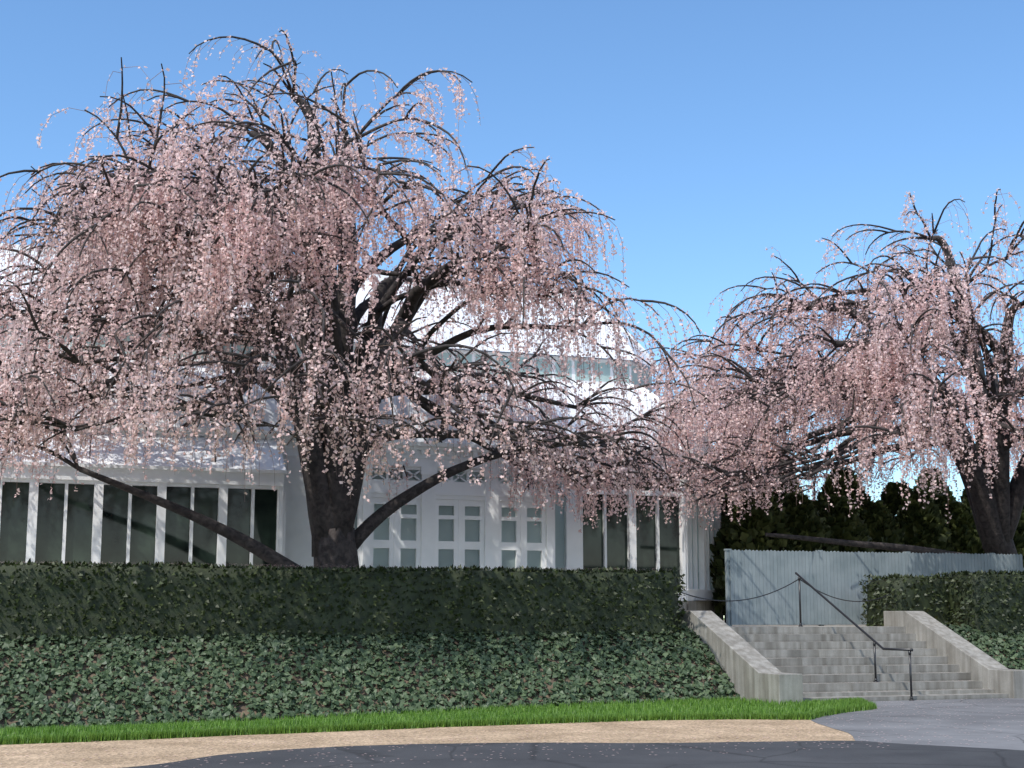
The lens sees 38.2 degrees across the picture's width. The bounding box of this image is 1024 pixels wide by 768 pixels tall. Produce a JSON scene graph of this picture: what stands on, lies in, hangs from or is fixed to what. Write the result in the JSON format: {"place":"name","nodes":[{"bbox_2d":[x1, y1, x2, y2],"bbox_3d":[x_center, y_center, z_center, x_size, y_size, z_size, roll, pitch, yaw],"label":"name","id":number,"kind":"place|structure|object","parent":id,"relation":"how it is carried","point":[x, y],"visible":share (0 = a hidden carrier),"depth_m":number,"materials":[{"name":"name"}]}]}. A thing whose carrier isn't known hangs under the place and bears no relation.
{"place":"outdoors","nodes":[
{"label":"outdoors","id":0,"kind":"place"},
{"bbox_2d":[0,27,724,568],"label":"cherry tree","id":1,"kind":"object","parent":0,"point":[226,227],"depth_m":29.27,"materials":[{"name":"pink plant"}]},
{"bbox_2d":[0,696,876,744],"bbox_3d":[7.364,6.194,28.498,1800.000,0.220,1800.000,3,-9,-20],"label":"ground","id":2,"kind":"structure","parent":0,"point":[523,713],"depth_m":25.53,"materials":[{"name":"green plant"}]},
{"bbox_2d":[0,624,739,729],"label":"bank ivy","id":3,"kind":"object","parent":2,"relation":"on","point":[690,643],"visible":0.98,"depth_m":26.55,"materials":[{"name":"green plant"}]},
{"bbox_2d":[0,719,854,767],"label":"sidewalk","id":4,"kind":"structure","parent":2,"relation":"on","point":[100,754],"depth_m":19.29,"materials":[{"name":"beige concrete"}]},
{"bbox_2d":[3,561,1014,765],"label":"fallen petals","id":5,"kind":"object","parent":2,"relation":"on","point":[560,739],"visible":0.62,"depth_m":19.78,"materials":[{"name":"pink plant"}]},
{"bbox_2d":[678,611,802,703],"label":"cheek wall","id":6,"kind":"structure","parent":2,"relation":"on","point":[749,670],"depth_m":28.49,"materials":[{"name":"concrete"}]},
{"bbox_2d":[731,626,1008,702],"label":"stairs","id":7,"kind":"structure","parent":2,"relation":"on","point":[836,656],"depth_m":29.92,"materials":[{"name":"stone"}]},
{"bbox_2d":[795,572,913,700],"bbox_3d":[6.892,5.050,30.106,0.100,2.537,4.125,3,-9,-20],"label":"handrail","id":8,"kind":"object","parent":7,"relation":"on","point":[860,629],"visible":0.99,"depth_m":29.42,"materials":[{"name":"black metal"}]},
{"bbox_2d":[959,630,1023,668],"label":"bank","id":9,"kind":"structure","parent":2,"relation":"on","point":[1000,652],"depth_m":31.95,"materials":[{"name":"soil"}]},
{"bbox_2d":[942,623,1023,669],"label":"bank ivy","id":10,"kind":"object","parent":9,"relation":"on","point":[1011,644],"visible":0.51,"depth_m":32.16,"materials":[{"name":"green plant"}]},
{"bbox_2d":[0,0,1023,501],"label":"sky","id":11,"kind":"structure","parent":0,"point":[714,135],"materials":[{"name":"blue"}]},
{"bbox_2d":[123,741,1023,767],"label":"asphalt road","id":12,"kind":"structure","parent":0,"point":[809,754],"depth_m":16.88,"materials":[{"name":"grey asphalt"}]},
{"bbox_2d":[721,495,740,622],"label":"arborvitae","id":13,"kind":"object","parent":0,"point":[723,513],"depth_m":45.22,"materials":[{"name":"green plant"}]},
{"bbox_2d":[729,625,865,626],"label":"terrace paving","id":14,"kind":"structure","parent":0,"point":[784,625],"depth_m":36.99,"materials":[{"name":"grey stone"}]},
{"bbox_2d":[0,243,723,620],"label":"building","id":15,"kind":"structure","parent":14,"relation":"on","point":[456,521],"depth_m":37.06,"materials":[{"name":"white paint"}]},
{"bbox_2d":[710,480,801,615],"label":"arborvitae","id":16,"kind":"object","parent":14,"relation":"on","point":[775,519],"depth_m":42.42,"materials":[{"name":"green plant"}]},
{"bbox_2d":[773,489,785,504],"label":"arborvitae","id":17,"kind":"object","parent":14,"relation":"on","point":[781,496],"visible":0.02,"depth_m":46.00,"materials":[{"name":"green plant"}]},
{"bbox_2d":[773,457,804,493],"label":"tall conifer","id":18,"kind":"object","parent":14,"relation":"on","point":[791,490],"visible":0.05,"depth_m":50.78,"materials":[{"name":"green plant"}]},
{"bbox_2d":[765,492,841,551],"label":"arborvitae","id":19,"kind":"object","parent":14,"relation":"on","point":[804,519],"depth_m":43.26,"materials":[{"name":"green plant"}]},
{"bbox_2d":[810,495,875,552],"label":"arborvitae","id":20,"kind":"object","parent":14,"relation":"on","point":[841,523],"visible":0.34,"depth_m":44.09,"materials":[{"name":"green plant"}]},
{"bbox_2d":[812,466,885,552],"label":"arborvitae","id":21,"kind":"object","parent":14,"relation":"on","point":[829,488],"visible":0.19,"depth_m":46.35,"materials":[{"name":"green plant"}]},
{"bbox_2d":[724,549,1023,625],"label":"picket fence","id":22,"kind":"object","parent":14,"relation":"on","point":[757,573],"visible":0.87,"depth_m":35.36,"materials":[{"name":"paint"}]},
{"bbox_2d":[857,500,908,552],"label":"arborvitae","id":23,"kind":"object","parent":14,"relation":"on","point":[879,519],"visible":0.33,"depth_m":45.15,"materials":[{"name":"green plant"}]},
{"bbox_2d":[859,573,950,626],"bbox_3d":[9.172,5.101,34.056,1.700,1.226,1.448,3,-9,-20],"label":"hedge","id":24,"kind":"object","parent":14,"relation":"on","point":[926,603],"visible":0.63,"depth_m":33.48,"materials":[{"name":"green plant"}]},
{"bbox_2d":[878,480,934,544],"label":"arborvitae","id":25,"kind":"object","parent":14,"relation":"on","point":[891,497],"visible":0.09,"depth_m":47.03,"materials":[{"name":"green plant"}]},
{"bbox_2d":[895,489,954,550],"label":"arborvitae","id":26,"kind":"object","parent":14,"relation":"on","point":[931,519],"visible":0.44,"depth_m":45.61,"materials":[{"name":"green plant"}]},
{"bbox_2d":[913,467,955,500],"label":"tall conifer","id":27,"kind":"object","parent":14,"relation":"on","point":[950,493],"visible":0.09,"depth_m":51.86,"materials":[{"name":"green plant"}]},
{"bbox_2d":[930,492,951,509],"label":"arborvitae","id":28,"kind":"object","parent":14,"relation":"on","point":[942,499],"visible":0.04,"depth_m":47.81,"materials":[{"name":"green plant"}]},
{"bbox_2d":[931,499,983,553],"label":"arborvitae","id":29,"kind":"object","parent":14,"relation":"on","point":[965,538],"visible":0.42,"depth_m":45.92,"materials":[{"name":"green plant"}]},
{"bbox_2d":[959,489,970,509],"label":"arborvitae","id":30,"kind":"object","parent":14,"relation":"on","point":[964,498],"visible":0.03,"depth_m":49.31,"materials":[{"name":"green plant"}]},
{"bbox_2d":[983,509,1023,567],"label":"arborvitae","id":31,"kind":"object","parent":14,"relation":"on","point":[1018,538],"visible":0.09,"depth_m":45.48,"materials":[{"name":"green plant"}]},
{"bbox_2d":[603,188,1023,554],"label":"cherry tree","id":32,"kind":"object","parent":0,"point":[855,377],"depth_m":37.60,"materials":[{"name":"pink plant"}]},
{"bbox_2d":[812,698,1023,749],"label":"paved walkway","id":33,"kind":"structure","parent":0,"point":[973,731],"depth_m":22.30,"materials":[{"name":"grey concrete"}]},
{"bbox_2d":[883,611,1023,697],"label":"cheek wall","id":34,"kind":"structure","parent":33,"relation":"on","point":[978,664],"depth_m":30.57,"materials":[{"name":"concrete"}]},
{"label":"terrace","id":35,"kind":"structure","parent":0,"visible":0},
{"bbox_2d":[0,565,678,642],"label":"hedge","id":36,"kind":"object","parent":35,"relation":"on","point":[11,627],"visible":0.81,"depth_m":27.72,"materials":[{"name":"green plant"}]},
{"bbox_2d":[0,558,687,644],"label":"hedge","id":37,"kind":"object","parent":36,"relation":"attached to","point":[210,566],"visible":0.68,"depth_m":27.82,"materials":[{"name":"green plant"}]},
{"bbox_2d":[682,579,890,601],"bbox_3d":[5.945,4.731,32.036,6.046,1.029,0.369,4,-10,-23],"label":"chain","id":38,"kind":"object","parent":35,"relation":"on","point":[782,588],"visible":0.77,"depth_m":31.91,"materials":[{"name":"black metal"}]},
{"bbox_2d":[940,574,1023,636],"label":"hedge","id":39,"kind":"object","parent":35,"relation":"on","point":[987,595],"visible":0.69,"depth_m":32.97,"materials":[{"name":"green plant"}]},
{"bbox_2d":[931,569,1023,637],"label":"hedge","id":40,"kind":"object","parent":39,"relation":"attached to","point":[981,573],"visible":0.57,"depth_m":33.01,"materials":[{"name":"green plant"}]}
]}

